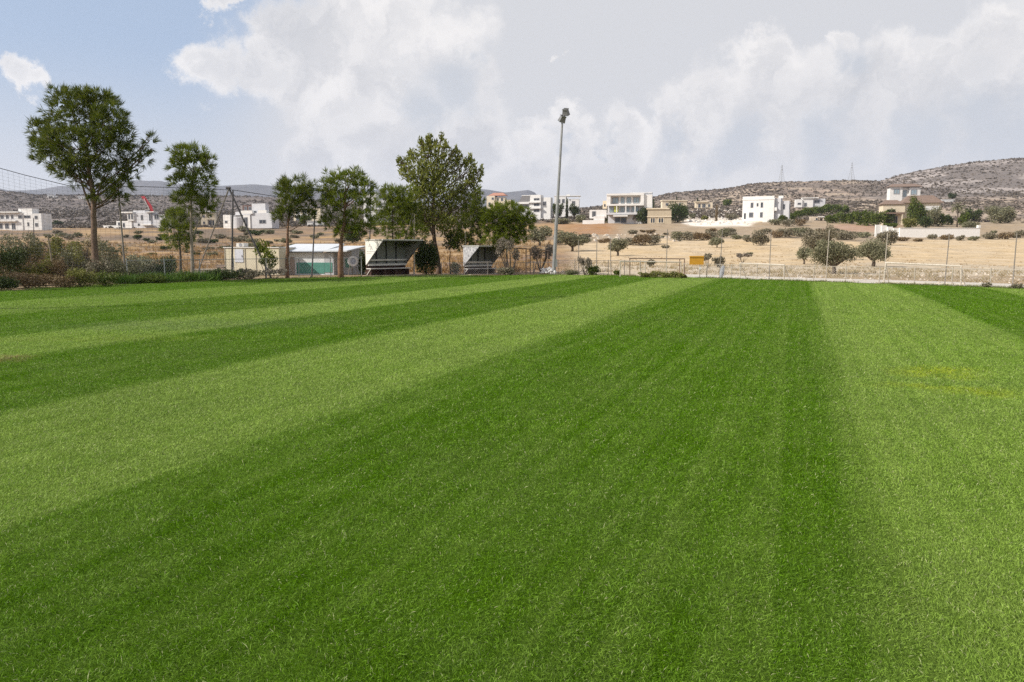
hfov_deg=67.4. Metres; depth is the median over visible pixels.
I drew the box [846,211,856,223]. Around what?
fruit tree
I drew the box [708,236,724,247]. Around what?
olive tree
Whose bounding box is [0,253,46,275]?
shrub
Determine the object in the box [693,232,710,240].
shrub
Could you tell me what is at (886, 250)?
net pole
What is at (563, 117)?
floodlight mast
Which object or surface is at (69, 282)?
shrub
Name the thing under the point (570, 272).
shrub
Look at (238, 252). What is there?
window
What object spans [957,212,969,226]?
tree
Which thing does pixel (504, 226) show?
pine tree
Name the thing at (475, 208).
pine tree
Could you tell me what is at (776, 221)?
shrub
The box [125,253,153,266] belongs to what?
shrub
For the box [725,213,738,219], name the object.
shrub
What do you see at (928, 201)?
brown roofed villa
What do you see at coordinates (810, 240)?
olive tree
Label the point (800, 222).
shrub
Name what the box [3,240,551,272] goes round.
dry grass
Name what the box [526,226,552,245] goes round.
olive tree
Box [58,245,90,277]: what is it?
shrub
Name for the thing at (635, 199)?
window
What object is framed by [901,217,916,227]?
shrub
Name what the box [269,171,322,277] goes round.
pine tree
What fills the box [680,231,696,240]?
shrub
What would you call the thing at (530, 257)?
ladder frame
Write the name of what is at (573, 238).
olive tree
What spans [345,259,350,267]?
door
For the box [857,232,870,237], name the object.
shrub
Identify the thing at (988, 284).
shrub
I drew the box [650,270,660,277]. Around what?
shrub
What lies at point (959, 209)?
palm tree
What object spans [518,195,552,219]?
white house
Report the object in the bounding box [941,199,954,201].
white garden wall
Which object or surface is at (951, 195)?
shrub
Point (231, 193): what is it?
tripod pole
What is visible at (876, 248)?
olive tree
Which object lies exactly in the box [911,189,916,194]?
window
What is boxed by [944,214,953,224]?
shrub
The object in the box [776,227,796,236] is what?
shrub
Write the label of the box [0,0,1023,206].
sky
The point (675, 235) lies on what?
shrub
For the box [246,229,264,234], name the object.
shrub
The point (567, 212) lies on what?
cypress
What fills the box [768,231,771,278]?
net pole
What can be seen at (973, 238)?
shrub
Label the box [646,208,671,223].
tan annex
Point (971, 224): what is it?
shrub
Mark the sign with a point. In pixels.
(696, 260)
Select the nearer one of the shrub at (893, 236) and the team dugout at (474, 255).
the team dugout at (474, 255)
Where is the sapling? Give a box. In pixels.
[253,238,277,278]
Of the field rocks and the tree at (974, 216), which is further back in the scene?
the tree at (974, 216)
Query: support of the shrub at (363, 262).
on the ground at (978, 252)
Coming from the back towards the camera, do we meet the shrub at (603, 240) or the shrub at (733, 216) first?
the shrub at (733, 216)
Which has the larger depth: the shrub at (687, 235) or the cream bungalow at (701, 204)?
the cream bungalow at (701, 204)
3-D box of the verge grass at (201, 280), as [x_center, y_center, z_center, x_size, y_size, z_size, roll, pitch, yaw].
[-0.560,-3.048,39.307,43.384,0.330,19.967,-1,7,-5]
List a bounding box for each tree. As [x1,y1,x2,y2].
[21,80,162,283]
[158,205,203,272]
[163,140,221,272]
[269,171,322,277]
[298,215,311,224]
[313,165,382,277]
[371,181,429,246]
[395,131,483,273]
[442,230,460,273]
[447,185,487,251]
[477,199,536,266]
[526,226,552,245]
[552,203,563,217]
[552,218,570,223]
[553,230,592,250]
[568,203,580,218]
[608,238,628,255]
[635,207,647,223]
[667,201,688,222]
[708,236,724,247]
[722,199,731,205]
[778,215,787,220]
[790,212,796,218]
[795,209,805,217]
[795,246,811,263]
[801,223,836,249]
[803,207,814,215]
[806,238,859,273]
[813,206,824,214]
[822,204,833,213]
[824,214,838,222]
[831,204,841,212]
[835,211,847,222]
[841,204,849,212]
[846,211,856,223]
[854,209,866,224]
[855,238,892,266]
[862,210,874,225]
[869,209,885,225]
[881,210,890,223]
[886,208,895,222]
[904,194,926,226]
[927,205,942,225]
[934,212,945,225]
[951,202,966,226]
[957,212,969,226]
[964,207,983,220]
[982,205,1017,223]
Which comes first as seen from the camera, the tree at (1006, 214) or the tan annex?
the tan annex
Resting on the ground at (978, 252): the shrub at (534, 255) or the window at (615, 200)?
the shrub at (534, 255)
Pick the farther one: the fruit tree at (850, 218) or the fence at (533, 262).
the fruit tree at (850, 218)
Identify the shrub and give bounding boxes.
[0,230,43,265]
[0,243,28,281]
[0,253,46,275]
[0,276,20,289]
[4,271,56,288]
[17,259,57,281]
[23,234,66,270]
[29,240,54,264]
[43,254,70,283]
[45,239,84,282]
[48,275,77,287]
[51,230,63,233]
[52,220,63,223]
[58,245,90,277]
[63,234,74,239]
[65,233,103,269]
[65,267,98,287]
[68,246,91,267]
[73,232,83,237]
[85,258,112,283]
[90,239,127,281]
[93,270,120,285]
[100,254,127,271]
[108,259,141,276]
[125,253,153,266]
[128,255,157,273]
[136,272,166,283]
[150,261,177,274]
[154,255,177,273]
[172,270,196,280]
[196,238,208,242]
[205,252,218,255]
[206,267,243,280]
[209,238,218,242]
[226,236,248,241]
[234,268,264,279]
[245,238,259,242]
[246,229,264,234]
[262,268,286,278]
[263,229,274,233]
[278,238,291,242]
[292,230,303,233]
[334,238,345,242]
[343,221,363,242]
[357,249,365,274]
[415,238,439,274]
[450,261,460,274]
[494,237,520,268]
[496,266,515,274]
[529,243,552,271]
[565,270,579,274]
[575,215,585,221]
[577,256,591,274]
[585,265,600,274]
[597,238,611,242]
[625,237,637,244]
[627,230,638,233]
[632,234,651,245]
[637,272,652,277]
[645,229,655,233]
[646,259,655,266]
[647,234,661,243]
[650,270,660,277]
[660,272,669,277]
[669,271,679,277]
[670,231,684,239]
[677,273,687,278]
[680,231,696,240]
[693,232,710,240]
[704,253,714,267]
[705,229,719,237]
[714,256,725,266]
[717,228,730,236]
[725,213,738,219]
[730,234,742,238]
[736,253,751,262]
[743,236,751,241]
[751,229,770,245]
[760,228,772,233]
[767,219,782,224]
[770,230,783,237]
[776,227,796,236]
[780,218,797,226]
[792,226,806,234]
[795,218,807,225]
[795,232,804,236]
[806,227,813,234]
[834,230,858,239]
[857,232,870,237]
[876,229,898,244]
[883,223,897,227]
[898,237,910,240]
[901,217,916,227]
[918,216,933,227]
[927,234,937,238]
[939,234,954,239]
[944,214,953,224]
[948,193,956,198]
[955,235,965,240]
[961,221,979,227]
[967,236,980,240]
[981,231,997,238]
[981,282,991,286]
[996,232,1014,238]
[1009,283,1023,288]
[1013,230,1023,237]
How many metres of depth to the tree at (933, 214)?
242.86 m
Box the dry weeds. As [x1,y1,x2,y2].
[556,260,1023,283]
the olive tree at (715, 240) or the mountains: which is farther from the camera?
the mountains
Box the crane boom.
[141,196,152,210]
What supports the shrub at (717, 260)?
on the ground at (978, 252)
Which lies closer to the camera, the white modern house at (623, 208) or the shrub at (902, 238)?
the shrub at (902, 238)
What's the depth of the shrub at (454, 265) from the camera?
49.93 m
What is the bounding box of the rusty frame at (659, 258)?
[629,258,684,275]
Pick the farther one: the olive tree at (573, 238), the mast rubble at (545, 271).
the olive tree at (573, 238)
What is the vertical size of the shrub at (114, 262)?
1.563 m
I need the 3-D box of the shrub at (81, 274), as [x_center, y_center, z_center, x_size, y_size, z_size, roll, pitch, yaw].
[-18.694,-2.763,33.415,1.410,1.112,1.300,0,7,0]
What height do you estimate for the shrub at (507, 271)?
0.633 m
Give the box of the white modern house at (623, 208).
[583,192,652,223]
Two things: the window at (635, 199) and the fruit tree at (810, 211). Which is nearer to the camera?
the window at (635, 199)
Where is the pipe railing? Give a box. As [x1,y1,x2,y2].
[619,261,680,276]
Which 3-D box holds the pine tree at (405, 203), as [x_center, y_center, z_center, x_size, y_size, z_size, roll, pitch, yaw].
[-7.099,-7.255,49.549,4.061,6.216,3.323,0,7,0]
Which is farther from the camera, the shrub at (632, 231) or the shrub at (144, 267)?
the shrub at (632, 231)
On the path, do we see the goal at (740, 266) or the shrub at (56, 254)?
the goal at (740, 266)
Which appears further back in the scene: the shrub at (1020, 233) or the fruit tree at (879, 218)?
the fruit tree at (879, 218)
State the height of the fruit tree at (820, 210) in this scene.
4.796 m
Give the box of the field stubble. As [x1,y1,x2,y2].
[559,241,1021,267]
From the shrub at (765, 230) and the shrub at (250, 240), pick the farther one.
the shrub at (765, 230)
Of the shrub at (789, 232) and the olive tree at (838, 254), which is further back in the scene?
the shrub at (789, 232)
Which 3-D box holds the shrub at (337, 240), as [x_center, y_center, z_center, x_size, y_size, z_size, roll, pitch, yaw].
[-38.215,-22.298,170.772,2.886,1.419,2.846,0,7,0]
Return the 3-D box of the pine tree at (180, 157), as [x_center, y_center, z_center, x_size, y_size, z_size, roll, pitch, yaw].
[-16.424,-6.692,39.611,2.868,7.496,3.007,-4,8,-28]
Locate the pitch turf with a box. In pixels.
[0,275,1023,681]
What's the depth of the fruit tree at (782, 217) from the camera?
263.16 m
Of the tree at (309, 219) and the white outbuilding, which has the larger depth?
the tree at (309, 219)
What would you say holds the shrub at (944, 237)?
on the ground at (978, 252)
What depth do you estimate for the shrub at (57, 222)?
325.21 m
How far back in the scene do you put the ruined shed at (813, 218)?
287.14 m
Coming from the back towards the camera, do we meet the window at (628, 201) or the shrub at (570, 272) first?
the window at (628, 201)
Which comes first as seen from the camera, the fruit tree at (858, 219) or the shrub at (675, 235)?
the shrub at (675, 235)
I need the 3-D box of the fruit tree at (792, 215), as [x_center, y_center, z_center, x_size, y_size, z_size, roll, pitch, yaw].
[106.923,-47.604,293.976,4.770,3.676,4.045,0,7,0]
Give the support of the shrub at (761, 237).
on the ground at (978, 252)
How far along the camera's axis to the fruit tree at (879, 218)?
242.02 m
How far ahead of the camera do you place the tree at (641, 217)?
259.91 m
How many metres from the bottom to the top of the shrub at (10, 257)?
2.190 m
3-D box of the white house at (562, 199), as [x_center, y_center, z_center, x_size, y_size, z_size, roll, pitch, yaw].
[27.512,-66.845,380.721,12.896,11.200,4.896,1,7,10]
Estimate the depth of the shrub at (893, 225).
235.38 m
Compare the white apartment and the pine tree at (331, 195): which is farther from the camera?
the white apartment
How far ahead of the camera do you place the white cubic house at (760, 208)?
272.47 m
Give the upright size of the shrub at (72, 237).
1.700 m
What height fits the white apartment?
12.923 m
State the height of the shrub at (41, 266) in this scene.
1.351 m
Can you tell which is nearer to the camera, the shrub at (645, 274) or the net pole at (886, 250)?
the net pole at (886, 250)
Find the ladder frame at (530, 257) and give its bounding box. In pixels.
[516,248,548,273]
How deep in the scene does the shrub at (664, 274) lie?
43.67 m
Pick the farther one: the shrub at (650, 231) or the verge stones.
the shrub at (650, 231)
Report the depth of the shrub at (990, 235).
166.08 m
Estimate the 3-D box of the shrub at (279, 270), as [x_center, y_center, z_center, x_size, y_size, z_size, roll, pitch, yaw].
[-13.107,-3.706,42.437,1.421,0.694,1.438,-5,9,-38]
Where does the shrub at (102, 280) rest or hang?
on the ground at (978, 252)
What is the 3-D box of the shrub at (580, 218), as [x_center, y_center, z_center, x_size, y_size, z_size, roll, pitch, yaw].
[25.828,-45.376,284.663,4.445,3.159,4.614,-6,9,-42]
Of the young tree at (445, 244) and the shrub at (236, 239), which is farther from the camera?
the shrub at (236, 239)
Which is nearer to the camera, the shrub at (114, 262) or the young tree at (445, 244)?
the shrub at (114, 262)
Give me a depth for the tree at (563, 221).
265.32 m
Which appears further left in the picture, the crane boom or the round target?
the crane boom
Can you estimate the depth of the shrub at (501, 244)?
49.03 m
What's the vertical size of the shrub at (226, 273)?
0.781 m
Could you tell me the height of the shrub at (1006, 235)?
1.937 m
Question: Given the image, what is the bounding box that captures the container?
[223,243,295,274]
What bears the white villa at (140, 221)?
on the ground at (978, 252)
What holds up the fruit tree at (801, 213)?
on the ground at (978, 252)
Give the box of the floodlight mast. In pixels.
[550,108,569,274]
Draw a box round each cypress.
[565,199,568,217]
[714,206,717,220]
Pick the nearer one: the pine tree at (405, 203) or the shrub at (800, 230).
the pine tree at (405, 203)
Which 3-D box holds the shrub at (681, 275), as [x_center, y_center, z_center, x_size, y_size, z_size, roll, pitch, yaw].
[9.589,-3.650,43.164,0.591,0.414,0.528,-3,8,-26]
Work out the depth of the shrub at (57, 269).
35.72 m
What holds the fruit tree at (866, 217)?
on the ground at (978, 252)
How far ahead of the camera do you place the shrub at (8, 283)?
30.78 m
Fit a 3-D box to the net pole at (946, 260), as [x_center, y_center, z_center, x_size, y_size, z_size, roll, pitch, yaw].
[20.200,-3.636,35.730,0.135,2.649,0.095,-3,7,-22]
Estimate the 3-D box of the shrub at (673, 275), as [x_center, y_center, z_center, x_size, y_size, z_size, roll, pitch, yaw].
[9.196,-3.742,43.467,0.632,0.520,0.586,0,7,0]
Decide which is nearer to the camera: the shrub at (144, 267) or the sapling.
the shrub at (144, 267)
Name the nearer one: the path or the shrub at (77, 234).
the path
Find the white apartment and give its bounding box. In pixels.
[363,193,390,222]
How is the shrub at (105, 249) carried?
on the ground at (978, 252)
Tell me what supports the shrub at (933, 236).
on the ground at (978, 252)
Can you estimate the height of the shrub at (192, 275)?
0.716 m
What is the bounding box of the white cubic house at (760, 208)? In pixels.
[742,196,790,221]
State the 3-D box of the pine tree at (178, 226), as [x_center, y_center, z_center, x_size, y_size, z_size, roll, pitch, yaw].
[-17.974,-5.265,41.346,2.280,4.244,2.943,-5,9,-37]
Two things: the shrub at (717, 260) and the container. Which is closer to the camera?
the container
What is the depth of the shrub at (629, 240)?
146.87 m
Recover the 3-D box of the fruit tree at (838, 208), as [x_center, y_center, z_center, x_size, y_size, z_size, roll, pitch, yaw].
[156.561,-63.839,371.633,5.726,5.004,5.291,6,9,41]
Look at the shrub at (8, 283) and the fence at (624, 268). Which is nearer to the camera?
the shrub at (8, 283)
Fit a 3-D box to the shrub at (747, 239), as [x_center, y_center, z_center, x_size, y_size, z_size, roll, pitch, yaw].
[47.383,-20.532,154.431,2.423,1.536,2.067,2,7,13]
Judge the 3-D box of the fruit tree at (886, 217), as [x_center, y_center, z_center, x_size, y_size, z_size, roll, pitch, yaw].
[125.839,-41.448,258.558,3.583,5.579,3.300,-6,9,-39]
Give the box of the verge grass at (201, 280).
[0,273,1023,291]
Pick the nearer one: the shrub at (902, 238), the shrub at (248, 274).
the shrub at (248, 274)
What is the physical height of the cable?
0.567 m
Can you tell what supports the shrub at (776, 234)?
on the ground at (978, 252)
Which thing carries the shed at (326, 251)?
on the ground at (978, 252)
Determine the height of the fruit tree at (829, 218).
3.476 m
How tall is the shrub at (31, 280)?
0.880 m
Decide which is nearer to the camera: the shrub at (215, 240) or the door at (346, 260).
the door at (346, 260)
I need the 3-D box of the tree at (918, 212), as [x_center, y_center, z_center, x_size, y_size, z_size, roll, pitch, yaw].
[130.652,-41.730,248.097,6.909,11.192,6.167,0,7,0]
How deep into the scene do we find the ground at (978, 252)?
186.05 m
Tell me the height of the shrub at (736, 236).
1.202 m
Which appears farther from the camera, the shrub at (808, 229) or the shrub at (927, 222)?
the shrub at (927, 222)
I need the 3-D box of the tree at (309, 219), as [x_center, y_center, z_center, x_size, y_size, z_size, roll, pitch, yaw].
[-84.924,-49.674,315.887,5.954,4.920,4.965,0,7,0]
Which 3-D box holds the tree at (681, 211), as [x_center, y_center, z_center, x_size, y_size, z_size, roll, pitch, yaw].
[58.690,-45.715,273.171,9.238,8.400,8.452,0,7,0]
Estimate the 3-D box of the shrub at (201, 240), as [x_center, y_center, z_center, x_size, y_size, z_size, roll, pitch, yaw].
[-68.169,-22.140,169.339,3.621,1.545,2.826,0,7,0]
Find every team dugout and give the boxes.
[363,239,423,275]
[460,245,500,274]
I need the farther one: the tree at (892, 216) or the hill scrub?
the hill scrub
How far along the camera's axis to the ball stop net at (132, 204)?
38.31 m
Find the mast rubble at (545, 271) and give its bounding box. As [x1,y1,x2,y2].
[538,267,556,273]
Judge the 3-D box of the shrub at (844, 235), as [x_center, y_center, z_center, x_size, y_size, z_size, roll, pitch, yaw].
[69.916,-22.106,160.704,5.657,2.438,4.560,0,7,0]
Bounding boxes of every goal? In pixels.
[739,263,789,279]
[883,262,964,284]
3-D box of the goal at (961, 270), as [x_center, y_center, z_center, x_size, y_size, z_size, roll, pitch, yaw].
[19.501,-3.201,36.359,3.346,1.061,0.983,6,9,40]
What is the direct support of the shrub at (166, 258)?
on the ground at (978, 252)
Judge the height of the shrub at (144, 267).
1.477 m
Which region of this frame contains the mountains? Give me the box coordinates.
[0,180,536,206]
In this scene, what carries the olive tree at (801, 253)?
on the ground at (978, 252)
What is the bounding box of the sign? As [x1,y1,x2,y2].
[689,256,703,277]
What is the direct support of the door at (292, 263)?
in the shed at (326, 251)
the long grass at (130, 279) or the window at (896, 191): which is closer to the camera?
the long grass at (130, 279)
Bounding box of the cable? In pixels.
[234,190,308,200]
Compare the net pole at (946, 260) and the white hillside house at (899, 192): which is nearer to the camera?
the net pole at (946, 260)
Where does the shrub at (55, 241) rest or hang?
on the ground at (978, 252)
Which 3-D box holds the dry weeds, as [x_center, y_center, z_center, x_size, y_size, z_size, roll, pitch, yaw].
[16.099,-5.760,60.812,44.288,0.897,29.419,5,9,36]
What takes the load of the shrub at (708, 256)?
on the ground at (978, 252)
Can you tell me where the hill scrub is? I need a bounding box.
[0,157,1023,227]
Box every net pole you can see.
[118,191,125,266]
[310,201,315,276]
[404,213,414,273]
[610,238,610,274]
[719,230,722,277]
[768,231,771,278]
[825,230,829,280]
[883,233,887,277]
[944,234,949,283]
[1012,233,1017,284]
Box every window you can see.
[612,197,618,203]
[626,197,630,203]
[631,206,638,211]
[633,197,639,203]
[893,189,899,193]
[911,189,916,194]
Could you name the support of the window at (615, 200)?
in the white modern house at (623, 208)
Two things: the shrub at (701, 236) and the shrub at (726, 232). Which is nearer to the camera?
the shrub at (701, 236)
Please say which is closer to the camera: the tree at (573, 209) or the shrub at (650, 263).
the shrub at (650, 263)
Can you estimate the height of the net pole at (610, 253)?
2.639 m
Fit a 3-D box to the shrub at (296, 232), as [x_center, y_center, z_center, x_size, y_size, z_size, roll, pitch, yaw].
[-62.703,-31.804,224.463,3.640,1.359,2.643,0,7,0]
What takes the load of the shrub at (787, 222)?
on the ground at (978, 252)
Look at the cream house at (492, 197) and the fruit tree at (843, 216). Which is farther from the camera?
the cream house at (492, 197)
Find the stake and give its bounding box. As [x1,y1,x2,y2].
[47,236,51,261]
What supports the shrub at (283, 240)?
on the ground at (978, 252)
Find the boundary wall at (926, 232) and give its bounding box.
[874,225,980,237]
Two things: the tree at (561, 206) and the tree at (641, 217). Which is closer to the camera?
the tree at (641, 217)
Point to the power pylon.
(851, 173)
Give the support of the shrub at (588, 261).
on the ground at (978, 252)
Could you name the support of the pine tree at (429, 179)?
on the ground at (978, 252)
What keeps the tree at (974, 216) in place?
on the ground at (978, 252)
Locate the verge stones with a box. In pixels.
[558,265,1023,283]
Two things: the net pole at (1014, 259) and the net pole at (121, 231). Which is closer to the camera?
the net pole at (1014, 259)
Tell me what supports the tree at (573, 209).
on the ground at (978, 252)
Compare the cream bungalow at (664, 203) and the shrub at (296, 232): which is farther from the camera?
the cream bungalow at (664, 203)
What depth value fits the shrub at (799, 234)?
175.71 m
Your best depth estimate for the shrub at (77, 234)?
199.74 m
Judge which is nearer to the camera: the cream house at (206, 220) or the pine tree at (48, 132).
the pine tree at (48, 132)
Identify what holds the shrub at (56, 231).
on the ground at (978, 252)
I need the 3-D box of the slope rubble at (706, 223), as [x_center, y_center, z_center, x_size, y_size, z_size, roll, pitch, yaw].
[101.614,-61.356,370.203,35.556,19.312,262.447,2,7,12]
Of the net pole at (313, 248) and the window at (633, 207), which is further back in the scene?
the window at (633, 207)
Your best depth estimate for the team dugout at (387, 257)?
48.42 m
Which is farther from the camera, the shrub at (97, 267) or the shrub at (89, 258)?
the shrub at (89, 258)
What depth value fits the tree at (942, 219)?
244.69 m
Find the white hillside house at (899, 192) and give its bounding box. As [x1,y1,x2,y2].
[885,184,922,200]
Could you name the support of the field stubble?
on the ground at (978, 252)
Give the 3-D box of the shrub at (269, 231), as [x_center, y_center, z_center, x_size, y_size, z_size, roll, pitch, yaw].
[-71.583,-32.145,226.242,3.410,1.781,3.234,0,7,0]
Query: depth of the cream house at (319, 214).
395.73 m
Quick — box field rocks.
[590,233,681,241]
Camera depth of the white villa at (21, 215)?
261.69 m
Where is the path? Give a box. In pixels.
[686,274,1023,287]
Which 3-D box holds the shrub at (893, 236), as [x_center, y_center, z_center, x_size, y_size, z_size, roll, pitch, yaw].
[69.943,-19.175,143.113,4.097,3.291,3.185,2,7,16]
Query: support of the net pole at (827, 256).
on the ground at (978, 252)
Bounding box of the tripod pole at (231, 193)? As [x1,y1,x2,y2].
[197,187,271,278]
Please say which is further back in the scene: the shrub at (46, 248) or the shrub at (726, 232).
the shrub at (726, 232)
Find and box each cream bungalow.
[660,200,687,207]
[694,201,712,208]
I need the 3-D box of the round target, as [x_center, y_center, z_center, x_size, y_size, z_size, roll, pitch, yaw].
[-10.243,-4.823,49.290,0.676,1.273,0.779,-3,7,-20]
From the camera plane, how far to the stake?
36.21 m
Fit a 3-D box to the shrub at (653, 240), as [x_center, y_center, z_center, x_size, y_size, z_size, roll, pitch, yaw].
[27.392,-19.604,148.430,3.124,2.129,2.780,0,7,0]
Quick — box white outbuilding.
[307,221,324,224]
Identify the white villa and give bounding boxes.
[0,208,51,230]
[103,210,171,227]
[223,203,278,227]
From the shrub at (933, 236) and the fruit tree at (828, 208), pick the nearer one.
the shrub at (933, 236)
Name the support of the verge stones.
on the ground at (978, 252)
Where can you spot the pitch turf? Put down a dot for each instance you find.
(548, 581)
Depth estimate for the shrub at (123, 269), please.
37.16 m
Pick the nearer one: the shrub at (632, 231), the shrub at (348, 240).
the shrub at (348, 240)
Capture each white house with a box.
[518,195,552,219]
[554,194,580,216]
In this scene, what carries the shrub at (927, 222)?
on the ground at (978, 252)
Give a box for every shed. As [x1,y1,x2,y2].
[289,244,364,274]
[809,216,823,220]
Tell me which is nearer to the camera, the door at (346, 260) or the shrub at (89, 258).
the shrub at (89, 258)
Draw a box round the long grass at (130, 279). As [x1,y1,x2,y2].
[113,268,223,283]
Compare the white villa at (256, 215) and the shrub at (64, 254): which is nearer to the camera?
the shrub at (64, 254)
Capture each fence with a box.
[126,256,361,278]
[441,261,551,274]
[557,259,640,274]
[683,263,1023,286]
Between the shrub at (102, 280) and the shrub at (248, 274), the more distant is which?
the shrub at (248, 274)
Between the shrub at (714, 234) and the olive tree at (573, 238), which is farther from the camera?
the shrub at (714, 234)
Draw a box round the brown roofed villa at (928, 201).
[878,195,943,224]
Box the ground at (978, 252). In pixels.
[0,158,1023,290]
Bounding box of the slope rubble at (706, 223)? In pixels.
[685,208,748,224]
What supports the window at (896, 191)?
in the white hillside house at (899, 192)
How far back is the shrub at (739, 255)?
79.70 m
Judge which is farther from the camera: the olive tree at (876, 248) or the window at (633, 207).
the window at (633, 207)
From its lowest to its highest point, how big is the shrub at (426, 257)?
2.634 m
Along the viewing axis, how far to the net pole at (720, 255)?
43.93 m
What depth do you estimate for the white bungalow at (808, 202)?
446.67 m
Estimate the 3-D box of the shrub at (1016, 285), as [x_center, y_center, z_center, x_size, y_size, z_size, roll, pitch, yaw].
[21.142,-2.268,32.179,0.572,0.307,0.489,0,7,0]
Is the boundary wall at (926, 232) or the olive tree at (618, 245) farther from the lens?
the boundary wall at (926, 232)
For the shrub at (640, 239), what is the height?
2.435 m
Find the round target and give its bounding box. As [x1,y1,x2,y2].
[348,256,357,274]
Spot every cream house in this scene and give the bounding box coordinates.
[201,211,216,224]
[294,208,323,220]
[487,193,511,209]
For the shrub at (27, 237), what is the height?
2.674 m
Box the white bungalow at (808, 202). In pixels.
[794,197,824,207]
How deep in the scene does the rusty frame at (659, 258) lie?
46.12 m
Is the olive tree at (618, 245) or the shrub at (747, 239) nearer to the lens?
the olive tree at (618, 245)
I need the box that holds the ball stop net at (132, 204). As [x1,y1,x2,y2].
[0,168,235,272]
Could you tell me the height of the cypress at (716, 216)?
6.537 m
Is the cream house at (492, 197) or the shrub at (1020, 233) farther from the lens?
the cream house at (492, 197)
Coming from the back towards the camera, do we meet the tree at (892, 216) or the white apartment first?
the white apartment
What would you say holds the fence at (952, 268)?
on the ground at (978, 252)
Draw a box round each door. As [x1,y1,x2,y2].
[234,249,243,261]
[290,257,294,274]
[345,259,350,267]
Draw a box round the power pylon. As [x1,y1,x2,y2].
[848,163,854,179]
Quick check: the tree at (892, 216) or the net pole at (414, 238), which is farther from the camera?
the tree at (892, 216)
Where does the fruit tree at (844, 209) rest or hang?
on the ground at (978, 252)
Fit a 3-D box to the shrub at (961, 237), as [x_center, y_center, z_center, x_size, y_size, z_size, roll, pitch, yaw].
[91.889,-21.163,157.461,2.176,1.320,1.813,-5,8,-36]
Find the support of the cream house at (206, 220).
on the ground at (978, 252)
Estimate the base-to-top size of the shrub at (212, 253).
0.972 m
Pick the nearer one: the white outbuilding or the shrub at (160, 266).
the shrub at (160, 266)
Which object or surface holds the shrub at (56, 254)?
on the ground at (978, 252)
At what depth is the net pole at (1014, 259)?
33.30 m
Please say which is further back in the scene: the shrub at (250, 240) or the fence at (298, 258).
the shrub at (250, 240)
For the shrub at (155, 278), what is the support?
on the ground at (978, 252)
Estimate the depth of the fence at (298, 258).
42.06 m

